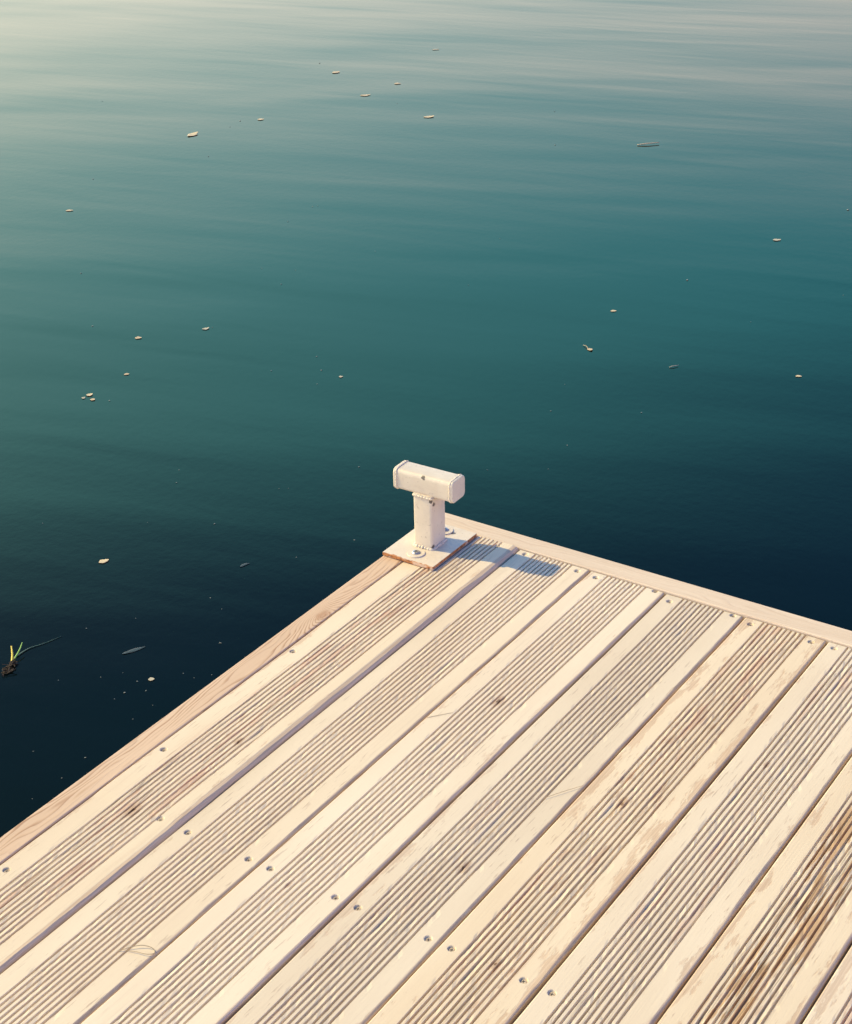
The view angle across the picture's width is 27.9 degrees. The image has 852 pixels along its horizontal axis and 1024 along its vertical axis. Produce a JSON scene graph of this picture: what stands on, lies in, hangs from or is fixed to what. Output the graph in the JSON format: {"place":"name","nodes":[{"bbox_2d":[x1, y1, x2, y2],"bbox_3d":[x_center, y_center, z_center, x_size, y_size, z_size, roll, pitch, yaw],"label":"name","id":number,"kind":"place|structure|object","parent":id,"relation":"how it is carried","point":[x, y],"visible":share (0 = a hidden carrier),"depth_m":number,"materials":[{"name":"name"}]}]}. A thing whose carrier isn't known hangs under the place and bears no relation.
{"place":"outdoors","nodes":[
{"label":"outdoors","id":0,"kind":"place"},
{"bbox_2d":[0,0,851,837],"bbox_3d":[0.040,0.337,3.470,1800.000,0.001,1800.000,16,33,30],"label":"water","id":1,"kind":"structure","parent":0,"point":[484,250],"depth_m":5.27,"materials":[{"name":"teal liquid"}]},
{"bbox_2d":[1,636,61,676],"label":"uprooted plant","id":2,"kind":"object","parent":1,"relation":"on","point":[13,661],"visible":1,"depth_m":3.54,"materials":[{"name":"green plant"}]},
{"bbox_2d":[122,647,144,653],"bbox_3d":[-0.611,0.289,3.584,0.052,0.001,0.013,-17,32,-27],"label":"floating leaf","id":3,"kind":"object","parent":1,"relation":"on","point":[133,650],"visible":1,"depth_m":3.58,"materials":[{"name":"grey plant"}]},
{"bbox_2d":[0,513,851,1023],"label":"jetty","id":4,"kind":"object","parent":1,"relation":"on","point":[320,813],"visible":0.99,"depth_m":2.45,"materials":[{"name":"wood"}]},
{"bbox_2d":[120,945,154,954],"bbox_3d":[-0.376,0.569,2.232,0.048,0.004,0.015,5,29,12],"label":"grass stem","id":5,"kind":"object","parent":4,"relation":"on","point":[140,952],"visible":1,"depth_m":2.23,"materials":[{"name":"beige plant"}]},
{"bbox_2d":[383,460,476,569],"bbox_3d":[0.006,-0.007,3.132,0.127,0.156,0.150,16,33,30],"label":"mooring bollard","id":6,"kind":"object","parent":4,"relation":"on","point":[431,540],"visible":1,"depth_m":3.12,"materials":[{"name":"white metal"}]}
]}

